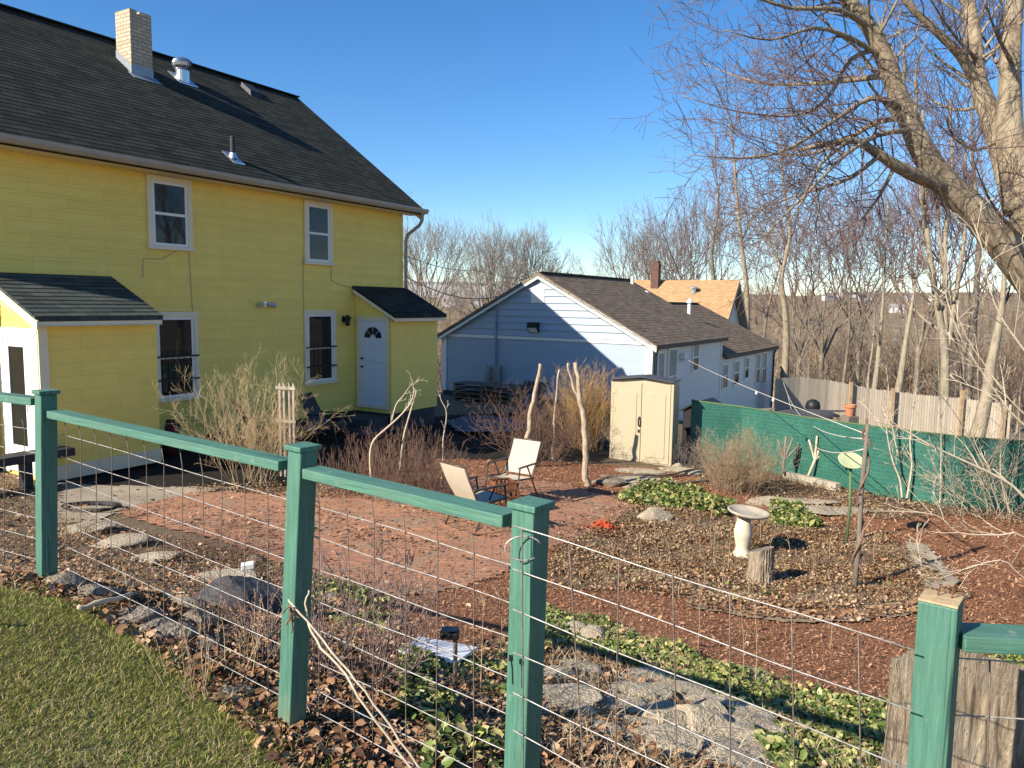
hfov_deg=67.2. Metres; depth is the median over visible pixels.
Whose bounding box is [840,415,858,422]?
wooden block
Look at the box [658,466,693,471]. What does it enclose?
flagstone
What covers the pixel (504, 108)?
sky
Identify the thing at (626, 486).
flagstone
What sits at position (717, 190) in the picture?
tall tree
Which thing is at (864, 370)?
valley tree
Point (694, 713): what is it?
round stone
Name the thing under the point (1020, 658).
ground cover
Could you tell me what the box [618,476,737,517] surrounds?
ground cover
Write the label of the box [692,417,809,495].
straw shrub
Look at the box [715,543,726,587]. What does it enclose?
dead stalk
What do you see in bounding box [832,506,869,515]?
flagstone
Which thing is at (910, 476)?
fence sapling
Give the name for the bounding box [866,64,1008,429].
multi stem tree
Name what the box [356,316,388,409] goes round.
entry door
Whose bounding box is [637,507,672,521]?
boulder
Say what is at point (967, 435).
fence sapling
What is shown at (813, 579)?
fallen leaves
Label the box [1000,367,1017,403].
valley tree
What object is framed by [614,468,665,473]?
flagstone
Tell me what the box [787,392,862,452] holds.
cord
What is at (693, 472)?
flagstone
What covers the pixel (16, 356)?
porch door
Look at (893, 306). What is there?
house
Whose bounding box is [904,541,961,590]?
bed edging
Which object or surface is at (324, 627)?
twiggy bush
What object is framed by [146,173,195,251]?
window
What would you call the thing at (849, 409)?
flower pot
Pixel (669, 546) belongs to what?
dead stalk
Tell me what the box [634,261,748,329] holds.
tan roof house
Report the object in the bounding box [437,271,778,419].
white house
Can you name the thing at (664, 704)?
path stone
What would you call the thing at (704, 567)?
dead stalk
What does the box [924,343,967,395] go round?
valley tree
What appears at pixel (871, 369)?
valley tree
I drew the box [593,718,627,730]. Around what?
path stone
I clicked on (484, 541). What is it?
brick patio
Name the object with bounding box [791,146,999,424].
fan tree
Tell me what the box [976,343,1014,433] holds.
valley tree
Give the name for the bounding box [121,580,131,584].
bank stone
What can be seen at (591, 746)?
leaf litter
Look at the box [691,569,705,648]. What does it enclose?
dead stalk
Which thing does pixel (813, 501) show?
flagstone
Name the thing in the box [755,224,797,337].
leaning tree
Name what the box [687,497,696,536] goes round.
dead stalk
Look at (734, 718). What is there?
path stone
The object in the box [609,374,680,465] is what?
garden shed
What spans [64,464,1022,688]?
scattered leaves
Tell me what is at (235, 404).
dark chair
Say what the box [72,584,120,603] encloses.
bank stone
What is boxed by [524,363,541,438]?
bark pole
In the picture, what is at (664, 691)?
path stone
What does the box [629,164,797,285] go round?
bare tree
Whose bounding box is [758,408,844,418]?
timber pile
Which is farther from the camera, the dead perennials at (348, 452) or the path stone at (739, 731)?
the dead perennials at (348, 452)
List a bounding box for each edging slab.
[58,520,118,534]
[91,533,150,548]
[127,551,178,562]
[185,568,256,582]
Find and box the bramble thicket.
[448,367,622,466]
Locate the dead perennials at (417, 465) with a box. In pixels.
[339,417,468,503]
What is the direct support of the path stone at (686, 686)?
on the ground at (456, 406)
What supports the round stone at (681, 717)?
on the ground at (456, 406)
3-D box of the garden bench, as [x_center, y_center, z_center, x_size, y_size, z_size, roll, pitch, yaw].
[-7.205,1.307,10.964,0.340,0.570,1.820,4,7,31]
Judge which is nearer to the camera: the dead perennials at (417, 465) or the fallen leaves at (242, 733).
the fallen leaves at (242, 733)
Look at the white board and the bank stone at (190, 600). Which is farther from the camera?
the white board
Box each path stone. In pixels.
[542,694,596,721]
[543,665,574,682]
[543,683,603,704]
[550,659,601,675]
[582,719,620,741]
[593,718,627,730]
[597,702,642,717]
[601,681,673,700]
[604,693,648,707]
[613,673,639,681]
[618,714,657,725]
[621,724,704,760]
[627,665,672,682]
[627,687,638,695]
[642,700,678,711]
[651,680,715,702]
[657,673,680,680]
[677,693,751,711]
[694,744,764,767]
[695,734,740,759]
[706,722,761,743]
[720,694,742,702]
[722,713,754,725]
[727,709,773,722]
[731,665,770,686]
[735,740,780,763]
[736,701,774,719]
[745,716,788,735]
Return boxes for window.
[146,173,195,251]
[156,312,201,402]
[303,199,334,265]
[304,310,337,385]
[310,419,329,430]
[657,350,665,375]
[667,347,677,377]
[691,345,699,372]
[721,362,728,390]
[733,359,739,386]
[744,356,749,379]
[755,353,760,384]
[761,351,767,385]
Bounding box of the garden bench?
[0,446,74,489]
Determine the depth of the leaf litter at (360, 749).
3.40 m
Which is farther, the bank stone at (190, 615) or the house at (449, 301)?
the house at (449, 301)
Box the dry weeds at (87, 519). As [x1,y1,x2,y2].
[27,493,130,542]
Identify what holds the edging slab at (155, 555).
on the ground at (456, 406)
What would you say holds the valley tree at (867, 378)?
on the ground at (456, 406)
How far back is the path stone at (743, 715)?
4.29 m
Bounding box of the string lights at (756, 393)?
[686,359,864,433]
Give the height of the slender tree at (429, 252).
9.737 m
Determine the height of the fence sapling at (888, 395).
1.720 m
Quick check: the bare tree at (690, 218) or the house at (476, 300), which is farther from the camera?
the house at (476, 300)
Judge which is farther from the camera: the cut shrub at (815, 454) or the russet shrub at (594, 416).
the russet shrub at (594, 416)
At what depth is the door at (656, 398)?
16.82 m
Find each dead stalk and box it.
[448,555,458,596]
[462,593,486,697]
[491,584,508,652]
[636,529,646,555]
[653,545,662,581]
[662,534,677,561]
[678,568,690,598]
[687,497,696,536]
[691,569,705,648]
[701,546,707,581]
[710,490,716,544]
[711,520,720,567]
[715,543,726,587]
[726,524,733,564]
[738,598,747,679]
[744,571,751,597]
[746,585,756,681]
[756,497,764,540]
[763,558,774,589]
[801,498,810,532]
[827,598,842,648]
[873,534,878,562]
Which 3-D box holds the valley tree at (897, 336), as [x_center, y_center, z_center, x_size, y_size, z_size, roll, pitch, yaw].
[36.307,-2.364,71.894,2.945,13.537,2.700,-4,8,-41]
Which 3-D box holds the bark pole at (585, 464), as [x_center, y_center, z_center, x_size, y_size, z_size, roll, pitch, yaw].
[1.263,0.788,13.785,0.389,2.358,0.154,1,6,0]
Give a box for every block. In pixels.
[241,561,254,570]
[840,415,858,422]
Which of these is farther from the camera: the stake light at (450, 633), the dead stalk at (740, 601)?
the dead stalk at (740, 601)
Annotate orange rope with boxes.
[585,519,616,531]
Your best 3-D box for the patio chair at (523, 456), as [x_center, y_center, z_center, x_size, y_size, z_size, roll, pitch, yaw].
[0.024,1.388,12.244,0.660,0.945,0.806,5,7,34]
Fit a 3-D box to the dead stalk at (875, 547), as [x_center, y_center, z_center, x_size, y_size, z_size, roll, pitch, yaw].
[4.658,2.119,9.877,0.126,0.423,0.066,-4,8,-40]
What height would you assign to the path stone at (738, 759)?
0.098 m
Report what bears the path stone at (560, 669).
on the ground at (456, 406)
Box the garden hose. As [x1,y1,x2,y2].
[61,501,121,512]
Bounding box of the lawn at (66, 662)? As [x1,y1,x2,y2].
[0,581,281,767]
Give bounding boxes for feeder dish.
[838,452,861,544]
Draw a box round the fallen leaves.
[189,464,1023,615]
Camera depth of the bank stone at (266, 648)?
3.58 m
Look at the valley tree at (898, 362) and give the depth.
105.70 m
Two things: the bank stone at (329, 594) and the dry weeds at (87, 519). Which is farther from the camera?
the dry weeds at (87, 519)
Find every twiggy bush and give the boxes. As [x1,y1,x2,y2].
[131,525,467,689]
[158,512,283,568]
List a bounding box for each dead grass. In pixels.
[0,475,940,767]
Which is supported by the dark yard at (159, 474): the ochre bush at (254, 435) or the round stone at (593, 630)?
the ochre bush at (254, 435)
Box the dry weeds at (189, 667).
[141,599,266,703]
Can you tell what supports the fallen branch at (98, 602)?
on the ground at (456, 406)
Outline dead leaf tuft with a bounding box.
[282,605,298,632]
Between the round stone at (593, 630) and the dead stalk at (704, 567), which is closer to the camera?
the round stone at (593, 630)
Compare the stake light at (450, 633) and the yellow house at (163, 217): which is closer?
the stake light at (450, 633)
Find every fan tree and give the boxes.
[719,195,925,376]
[736,198,927,379]
[737,148,982,386]
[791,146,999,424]
[845,142,1007,421]
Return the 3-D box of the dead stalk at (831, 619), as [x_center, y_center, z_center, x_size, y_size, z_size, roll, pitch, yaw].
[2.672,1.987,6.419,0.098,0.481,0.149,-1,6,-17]
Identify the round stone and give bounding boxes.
[563,620,585,633]
[579,624,607,639]
[642,709,686,727]
[673,704,728,733]
[692,697,728,713]
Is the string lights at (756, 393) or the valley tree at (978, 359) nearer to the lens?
the string lights at (756, 393)
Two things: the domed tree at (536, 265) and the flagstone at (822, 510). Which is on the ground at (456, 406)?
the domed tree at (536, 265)
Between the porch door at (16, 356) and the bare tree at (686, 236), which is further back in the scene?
the bare tree at (686, 236)
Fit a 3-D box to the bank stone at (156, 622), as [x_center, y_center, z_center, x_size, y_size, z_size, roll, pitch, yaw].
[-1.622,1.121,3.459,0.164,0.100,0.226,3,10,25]
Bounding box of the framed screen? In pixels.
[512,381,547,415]
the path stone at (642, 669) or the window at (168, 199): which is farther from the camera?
the window at (168, 199)
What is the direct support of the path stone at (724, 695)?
on the ground at (456, 406)
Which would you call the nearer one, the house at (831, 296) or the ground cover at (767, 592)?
the ground cover at (767, 592)
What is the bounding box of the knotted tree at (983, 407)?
[965,168,1015,437]
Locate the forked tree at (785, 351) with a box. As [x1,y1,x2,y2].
[739,74,845,378]
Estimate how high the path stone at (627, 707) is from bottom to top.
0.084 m
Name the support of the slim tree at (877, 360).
on the ground at (456, 406)
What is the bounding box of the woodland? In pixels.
[412,278,1023,431]
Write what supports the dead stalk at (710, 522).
on the garden bed
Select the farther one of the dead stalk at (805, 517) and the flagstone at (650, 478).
the flagstone at (650, 478)
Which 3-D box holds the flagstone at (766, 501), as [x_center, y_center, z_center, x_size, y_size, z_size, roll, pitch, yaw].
[4.428,2.050,13.290,1.016,0.092,0.542,-6,15,-5]
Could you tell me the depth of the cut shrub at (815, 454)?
15.44 m
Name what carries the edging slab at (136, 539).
on the ground at (456, 406)
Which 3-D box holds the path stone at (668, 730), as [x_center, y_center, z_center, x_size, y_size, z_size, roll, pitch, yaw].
[0.650,1.669,3.538,0.492,0.107,0.336,-1,7,-1]
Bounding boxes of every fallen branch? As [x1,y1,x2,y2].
[76,589,183,610]
[600,468,705,477]
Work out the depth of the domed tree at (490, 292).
57.11 m
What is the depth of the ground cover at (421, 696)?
3.26 m
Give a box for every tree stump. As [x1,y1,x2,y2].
[745,546,774,584]
[881,649,1023,767]
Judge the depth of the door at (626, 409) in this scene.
17.07 m
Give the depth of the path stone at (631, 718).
3.84 m
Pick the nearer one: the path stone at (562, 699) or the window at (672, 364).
the path stone at (562, 699)
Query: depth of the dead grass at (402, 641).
4.07 m
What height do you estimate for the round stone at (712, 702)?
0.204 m
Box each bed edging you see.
[686,590,969,621]
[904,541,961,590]
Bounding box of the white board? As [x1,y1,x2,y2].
[396,637,476,662]
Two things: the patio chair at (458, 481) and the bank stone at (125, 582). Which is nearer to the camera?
the bank stone at (125, 582)
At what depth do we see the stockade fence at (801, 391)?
36.12 m
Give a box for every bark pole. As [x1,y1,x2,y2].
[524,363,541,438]
[551,369,559,458]
[567,363,580,415]
[573,362,591,486]
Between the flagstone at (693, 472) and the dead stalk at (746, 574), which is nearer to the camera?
the dead stalk at (746, 574)
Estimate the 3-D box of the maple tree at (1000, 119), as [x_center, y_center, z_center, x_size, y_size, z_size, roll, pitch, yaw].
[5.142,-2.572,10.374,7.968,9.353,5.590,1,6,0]
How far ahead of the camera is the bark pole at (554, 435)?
16.53 m
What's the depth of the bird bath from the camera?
10.15 m
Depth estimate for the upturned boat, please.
22.03 m
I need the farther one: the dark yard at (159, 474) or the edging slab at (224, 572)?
the dark yard at (159, 474)
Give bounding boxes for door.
[0,327,34,477]
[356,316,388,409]
[611,382,641,461]
[640,383,670,464]
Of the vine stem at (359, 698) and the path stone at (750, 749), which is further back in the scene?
the path stone at (750, 749)
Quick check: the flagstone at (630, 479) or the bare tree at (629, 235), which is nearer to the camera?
the flagstone at (630, 479)
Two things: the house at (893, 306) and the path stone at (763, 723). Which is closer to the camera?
the path stone at (763, 723)
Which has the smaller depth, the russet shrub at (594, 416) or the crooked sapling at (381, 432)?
the crooked sapling at (381, 432)
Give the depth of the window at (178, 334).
14.72 m
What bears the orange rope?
on the brick patio
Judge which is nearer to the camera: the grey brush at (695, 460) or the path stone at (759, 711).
the path stone at (759, 711)
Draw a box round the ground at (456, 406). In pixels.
[0,292,1023,767]
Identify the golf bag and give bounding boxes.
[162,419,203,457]
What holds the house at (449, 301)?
on the ground at (456, 406)
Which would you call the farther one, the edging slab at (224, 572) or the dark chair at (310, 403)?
the dark chair at (310, 403)
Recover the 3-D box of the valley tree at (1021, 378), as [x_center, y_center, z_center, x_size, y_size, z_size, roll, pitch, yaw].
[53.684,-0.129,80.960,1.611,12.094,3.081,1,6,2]
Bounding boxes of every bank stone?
[38,572,85,590]
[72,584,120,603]
[114,606,161,628]
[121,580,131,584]
[132,618,173,634]
[148,622,197,640]
[162,596,206,612]
[180,609,216,631]
[186,637,218,654]
[215,684,253,702]
[247,554,263,561]
[258,645,279,659]
[317,592,341,601]
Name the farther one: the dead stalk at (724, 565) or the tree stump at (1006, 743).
the dead stalk at (724, 565)
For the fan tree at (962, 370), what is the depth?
87.95 m
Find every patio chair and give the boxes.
[439,460,510,535]
[484,437,541,502]
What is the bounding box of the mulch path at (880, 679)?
[390,459,1023,696]
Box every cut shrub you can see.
[777,436,799,473]
[807,436,818,475]
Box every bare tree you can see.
[563,197,698,279]
[592,199,740,279]
[621,175,763,279]
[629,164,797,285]
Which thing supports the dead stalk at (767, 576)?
on the garden bed
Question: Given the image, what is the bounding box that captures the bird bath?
[727,504,770,557]
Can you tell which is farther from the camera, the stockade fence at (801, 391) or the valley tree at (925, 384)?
the valley tree at (925, 384)
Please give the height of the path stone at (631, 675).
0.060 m
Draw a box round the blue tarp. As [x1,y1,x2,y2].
[443,415,526,432]
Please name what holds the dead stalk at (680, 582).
on the mulch path at (880, 679)
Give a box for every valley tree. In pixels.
[750,317,796,390]
[772,337,781,410]
[776,301,839,379]
[789,349,801,377]
[814,338,831,375]
[827,320,853,382]
[833,336,858,384]
[851,286,890,388]
[851,350,872,386]
[866,343,886,418]
[883,286,917,379]
[885,337,908,398]
[912,377,929,404]
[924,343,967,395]
[950,358,964,398]
[956,314,999,399]
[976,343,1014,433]
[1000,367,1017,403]
[1011,325,1023,435]
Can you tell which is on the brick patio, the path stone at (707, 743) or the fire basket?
the fire basket
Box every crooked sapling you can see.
[369,382,416,476]
[391,383,414,419]
[399,372,426,469]
[438,392,448,483]
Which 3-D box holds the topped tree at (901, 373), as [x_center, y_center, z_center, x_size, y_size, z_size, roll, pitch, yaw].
[19.023,-2.077,36.946,1.637,8.929,1.051,1,6,0]
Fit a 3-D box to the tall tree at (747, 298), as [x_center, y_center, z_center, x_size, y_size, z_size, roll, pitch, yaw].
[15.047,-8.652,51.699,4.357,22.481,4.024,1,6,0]
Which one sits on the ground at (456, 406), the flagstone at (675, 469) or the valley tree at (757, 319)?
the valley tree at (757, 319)
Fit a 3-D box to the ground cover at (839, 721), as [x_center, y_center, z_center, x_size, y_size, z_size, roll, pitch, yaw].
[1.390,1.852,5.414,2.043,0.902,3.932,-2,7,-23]
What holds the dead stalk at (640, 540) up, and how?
on the garden bed
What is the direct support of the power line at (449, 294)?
attached to the white house at (522, 330)
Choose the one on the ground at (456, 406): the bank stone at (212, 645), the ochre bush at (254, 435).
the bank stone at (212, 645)
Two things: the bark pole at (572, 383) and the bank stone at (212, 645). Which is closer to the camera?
the bank stone at (212, 645)
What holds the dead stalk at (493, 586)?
on the ground cover at (421, 696)
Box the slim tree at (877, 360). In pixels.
[855,182,923,419]
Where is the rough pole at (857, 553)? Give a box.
[851,418,871,587]
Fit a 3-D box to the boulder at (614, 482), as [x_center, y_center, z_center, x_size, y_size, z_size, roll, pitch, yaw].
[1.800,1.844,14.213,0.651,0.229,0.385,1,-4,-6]
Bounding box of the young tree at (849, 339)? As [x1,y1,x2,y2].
[826,239,868,413]
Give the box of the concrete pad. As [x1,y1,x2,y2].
[58,483,227,522]
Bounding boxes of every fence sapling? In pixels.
[874,395,902,496]
[879,365,900,454]
[900,360,936,497]
[926,373,1000,509]
[927,324,949,502]
[981,379,1014,511]
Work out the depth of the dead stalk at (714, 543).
9.51 m
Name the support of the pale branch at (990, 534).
on the ground at (456, 406)
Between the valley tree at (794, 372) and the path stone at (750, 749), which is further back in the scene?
the valley tree at (794, 372)
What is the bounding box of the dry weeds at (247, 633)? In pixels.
[193,588,280,667]
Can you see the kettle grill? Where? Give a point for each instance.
(812, 403)
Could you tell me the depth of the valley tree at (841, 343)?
71.11 m
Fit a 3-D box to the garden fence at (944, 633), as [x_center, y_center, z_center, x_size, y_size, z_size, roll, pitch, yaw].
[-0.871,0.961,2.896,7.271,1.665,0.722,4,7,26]
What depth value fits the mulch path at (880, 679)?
7.38 m
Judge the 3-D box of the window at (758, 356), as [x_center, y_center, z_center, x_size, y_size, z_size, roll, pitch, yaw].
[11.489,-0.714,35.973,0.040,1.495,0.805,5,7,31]
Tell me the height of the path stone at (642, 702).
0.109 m
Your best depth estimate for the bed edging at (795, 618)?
7.57 m
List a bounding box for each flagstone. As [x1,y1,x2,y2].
[613,476,648,482]
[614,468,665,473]
[622,483,639,487]
[647,476,676,482]
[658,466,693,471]
[681,470,702,475]
[745,496,796,506]
[794,498,839,503]
[801,505,844,515]
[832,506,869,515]
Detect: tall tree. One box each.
[694,108,743,279]
[713,78,769,330]
[942,27,999,434]
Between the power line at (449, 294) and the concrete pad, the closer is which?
the concrete pad
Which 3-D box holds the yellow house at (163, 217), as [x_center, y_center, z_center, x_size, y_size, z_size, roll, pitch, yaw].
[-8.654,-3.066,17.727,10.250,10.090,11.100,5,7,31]
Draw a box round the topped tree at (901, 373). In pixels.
[887,250,929,426]
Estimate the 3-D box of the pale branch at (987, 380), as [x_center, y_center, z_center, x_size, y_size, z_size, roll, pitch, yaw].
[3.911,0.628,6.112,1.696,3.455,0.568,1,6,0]
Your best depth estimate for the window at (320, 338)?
17.88 m
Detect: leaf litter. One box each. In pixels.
[0,473,852,767]
[541,609,883,767]
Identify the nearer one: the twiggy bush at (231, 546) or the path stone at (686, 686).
the path stone at (686, 686)
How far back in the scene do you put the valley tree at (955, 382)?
79.47 m
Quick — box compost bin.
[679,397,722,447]
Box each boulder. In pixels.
[196,575,282,614]
[592,478,627,486]
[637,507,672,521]
[672,463,681,466]
[767,506,804,514]
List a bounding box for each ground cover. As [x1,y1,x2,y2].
[312,571,400,636]
[395,644,545,767]
[545,602,888,767]
[566,515,930,608]
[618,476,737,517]
[768,497,825,529]
[980,624,1023,665]
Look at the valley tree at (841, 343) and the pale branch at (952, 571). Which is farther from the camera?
the valley tree at (841, 343)
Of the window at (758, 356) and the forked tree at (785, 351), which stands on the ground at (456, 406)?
the forked tree at (785, 351)
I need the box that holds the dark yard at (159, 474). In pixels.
[61,412,609,489]
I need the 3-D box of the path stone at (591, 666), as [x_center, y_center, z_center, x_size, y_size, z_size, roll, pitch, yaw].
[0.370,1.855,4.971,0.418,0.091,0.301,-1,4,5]
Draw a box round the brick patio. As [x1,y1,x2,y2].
[117,477,635,595]
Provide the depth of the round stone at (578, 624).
6.24 m
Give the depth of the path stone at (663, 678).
5.02 m
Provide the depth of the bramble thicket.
16.30 m
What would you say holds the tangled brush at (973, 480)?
on the ground at (456, 406)
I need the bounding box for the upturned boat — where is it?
[777,409,839,420]
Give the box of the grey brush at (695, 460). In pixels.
[669,430,713,470]
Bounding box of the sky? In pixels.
[0,0,1023,295]
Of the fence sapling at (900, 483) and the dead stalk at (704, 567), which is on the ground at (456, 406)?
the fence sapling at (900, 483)
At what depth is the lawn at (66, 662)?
2.77 m
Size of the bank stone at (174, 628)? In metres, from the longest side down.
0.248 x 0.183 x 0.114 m
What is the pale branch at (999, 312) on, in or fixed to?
on the ground at (456, 406)
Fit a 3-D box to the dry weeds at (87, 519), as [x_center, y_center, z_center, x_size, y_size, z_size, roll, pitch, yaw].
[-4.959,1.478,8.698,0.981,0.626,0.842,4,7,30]
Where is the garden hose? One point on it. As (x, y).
(117, 504)
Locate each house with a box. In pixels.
[0,3,446,480]
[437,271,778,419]
[442,297,457,305]
[469,297,482,306]
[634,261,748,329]
[821,293,833,300]
[888,304,907,312]
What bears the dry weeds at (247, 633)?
on the ground at (456, 406)
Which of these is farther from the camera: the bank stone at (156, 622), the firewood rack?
the firewood rack
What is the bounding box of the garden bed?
[547,506,931,608]
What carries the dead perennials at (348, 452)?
on the ground at (456, 406)
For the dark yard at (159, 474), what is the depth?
16.01 m
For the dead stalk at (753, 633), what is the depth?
5.02 m
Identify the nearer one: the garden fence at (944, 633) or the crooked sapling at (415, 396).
the garden fence at (944, 633)
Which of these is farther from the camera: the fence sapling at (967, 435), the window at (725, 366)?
the window at (725, 366)
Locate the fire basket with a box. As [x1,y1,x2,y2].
[486,477,519,506]
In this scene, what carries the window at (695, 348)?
in the white house at (522, 330)
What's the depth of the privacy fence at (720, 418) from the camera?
14.41 m
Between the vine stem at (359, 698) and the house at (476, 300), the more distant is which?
the house at (476, 300)
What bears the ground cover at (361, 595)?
on the ground at (456, 406)
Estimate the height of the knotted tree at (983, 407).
7.887 m
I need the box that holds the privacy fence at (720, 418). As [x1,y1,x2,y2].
[690,399,1023,513]
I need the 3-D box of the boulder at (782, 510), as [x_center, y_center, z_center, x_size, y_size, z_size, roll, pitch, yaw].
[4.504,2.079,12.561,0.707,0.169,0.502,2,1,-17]
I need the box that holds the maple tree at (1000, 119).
[608,0,1023,327]
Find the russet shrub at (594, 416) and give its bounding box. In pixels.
[540,357,630,451]
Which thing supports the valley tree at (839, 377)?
on the ground at (456, 406)
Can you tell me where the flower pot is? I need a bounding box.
[844,404,856,415]
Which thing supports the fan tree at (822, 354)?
on the ground at (456, 406)
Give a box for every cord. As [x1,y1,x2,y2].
[783,382,861,438]
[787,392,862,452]
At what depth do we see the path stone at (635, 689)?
4.43 m
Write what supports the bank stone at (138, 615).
on the ground at (456, 406)
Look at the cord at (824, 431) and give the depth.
12.22 m
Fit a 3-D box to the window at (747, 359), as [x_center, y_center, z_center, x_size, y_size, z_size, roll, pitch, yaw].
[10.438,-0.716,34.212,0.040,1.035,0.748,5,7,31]
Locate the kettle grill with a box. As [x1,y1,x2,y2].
[805,399,820,408]
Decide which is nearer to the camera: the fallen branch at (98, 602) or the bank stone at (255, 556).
the fallen branch at (98, 602)
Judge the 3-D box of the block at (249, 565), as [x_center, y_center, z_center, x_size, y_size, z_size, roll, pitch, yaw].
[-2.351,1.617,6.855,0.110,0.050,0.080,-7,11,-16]
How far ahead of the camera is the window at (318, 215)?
17.60 m
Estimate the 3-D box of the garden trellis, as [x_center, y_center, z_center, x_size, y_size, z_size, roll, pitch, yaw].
[-3.742,0.815,12.800,0.380,1.705,0.050,3,6,20]
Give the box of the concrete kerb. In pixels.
[783,471,840,490]
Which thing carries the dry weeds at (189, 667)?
on the ground at (456, 406)
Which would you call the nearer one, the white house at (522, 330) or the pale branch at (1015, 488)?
the pale branch at (1015, 488)
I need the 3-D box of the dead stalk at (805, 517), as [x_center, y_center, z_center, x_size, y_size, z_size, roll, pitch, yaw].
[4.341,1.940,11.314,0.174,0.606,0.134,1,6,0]
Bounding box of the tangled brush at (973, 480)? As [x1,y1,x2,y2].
[873,398,1023,528]
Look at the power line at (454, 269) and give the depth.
29.37 m
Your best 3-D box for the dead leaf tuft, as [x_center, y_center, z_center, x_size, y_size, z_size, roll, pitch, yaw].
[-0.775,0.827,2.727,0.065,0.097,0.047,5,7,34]
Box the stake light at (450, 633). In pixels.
[440,626,459,688]
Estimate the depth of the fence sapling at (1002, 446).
12.64 m
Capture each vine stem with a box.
[288,599,420,767]
[304,590,411,767]
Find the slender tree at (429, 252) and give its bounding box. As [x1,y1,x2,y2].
[403,191,493,310]
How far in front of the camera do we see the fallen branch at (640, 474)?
15.29 m
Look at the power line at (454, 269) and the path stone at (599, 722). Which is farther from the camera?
the power line at (454, 269)
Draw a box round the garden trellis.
[275,382,295,476]
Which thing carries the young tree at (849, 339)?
on the ground at (456, 406)
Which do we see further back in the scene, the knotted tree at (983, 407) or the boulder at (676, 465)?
the knotted tree at (983, 407)
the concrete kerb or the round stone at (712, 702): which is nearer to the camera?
the round stone at (712, 702)
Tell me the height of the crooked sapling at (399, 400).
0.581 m
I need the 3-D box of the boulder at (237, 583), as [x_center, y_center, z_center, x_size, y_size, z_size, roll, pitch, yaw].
[-2.011,1.637,5.741,0.669,0.418,0.459,4,-8,-12]
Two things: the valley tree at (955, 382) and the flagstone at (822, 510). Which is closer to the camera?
the flagstone at (822, 510)
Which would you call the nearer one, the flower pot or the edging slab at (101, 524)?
the edging slab at (101, 524)
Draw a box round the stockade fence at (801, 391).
[774,376,1011,438]
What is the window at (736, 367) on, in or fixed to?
in the white house at (522, 330)
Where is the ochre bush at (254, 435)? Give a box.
[150,343,354,484]
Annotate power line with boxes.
[408,256,524,279]
[408,278,494,298]
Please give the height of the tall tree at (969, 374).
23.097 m
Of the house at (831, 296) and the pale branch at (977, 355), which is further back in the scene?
the house at (831, 296)
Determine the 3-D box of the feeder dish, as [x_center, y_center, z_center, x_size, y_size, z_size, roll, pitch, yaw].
[4.703,1.674,10.767,0.349,1.422,0.304,1,6,0]
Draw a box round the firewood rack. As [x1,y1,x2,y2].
[452,381,522,404]
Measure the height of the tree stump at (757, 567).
0.531 m
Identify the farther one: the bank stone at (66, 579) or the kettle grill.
the kettle grill
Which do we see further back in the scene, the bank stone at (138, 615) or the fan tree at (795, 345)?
the fan tree at (795, 345)
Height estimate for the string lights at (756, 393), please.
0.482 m
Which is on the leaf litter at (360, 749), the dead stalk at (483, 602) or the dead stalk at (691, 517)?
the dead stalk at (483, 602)
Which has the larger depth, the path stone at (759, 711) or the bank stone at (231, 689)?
the path stone at (759, 711)
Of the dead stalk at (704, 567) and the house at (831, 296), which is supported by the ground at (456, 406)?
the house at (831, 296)
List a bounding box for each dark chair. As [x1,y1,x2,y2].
[229,398,282,450]
[298,392,347,443]
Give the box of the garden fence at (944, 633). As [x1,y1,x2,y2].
[0,389,1023,767]
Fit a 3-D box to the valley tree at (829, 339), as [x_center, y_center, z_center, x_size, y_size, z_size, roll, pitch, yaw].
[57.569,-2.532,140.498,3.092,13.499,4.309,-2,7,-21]
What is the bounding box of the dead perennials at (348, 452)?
[315,432,395,495]
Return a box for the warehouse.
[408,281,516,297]
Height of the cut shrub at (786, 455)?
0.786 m
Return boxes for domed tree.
[438,210,538,319]
[481,216,584,294]
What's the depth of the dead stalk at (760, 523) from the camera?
10.82 m
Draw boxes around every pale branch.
[858,399,1023,498]
[858,473,1023,539]
[896,242,1023,425]
[905,519,1023,591]
[924,286,1023,413]
[950,197,1023,350]
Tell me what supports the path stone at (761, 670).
on the ground at (456, 406)
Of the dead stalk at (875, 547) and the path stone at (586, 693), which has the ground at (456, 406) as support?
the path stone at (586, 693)

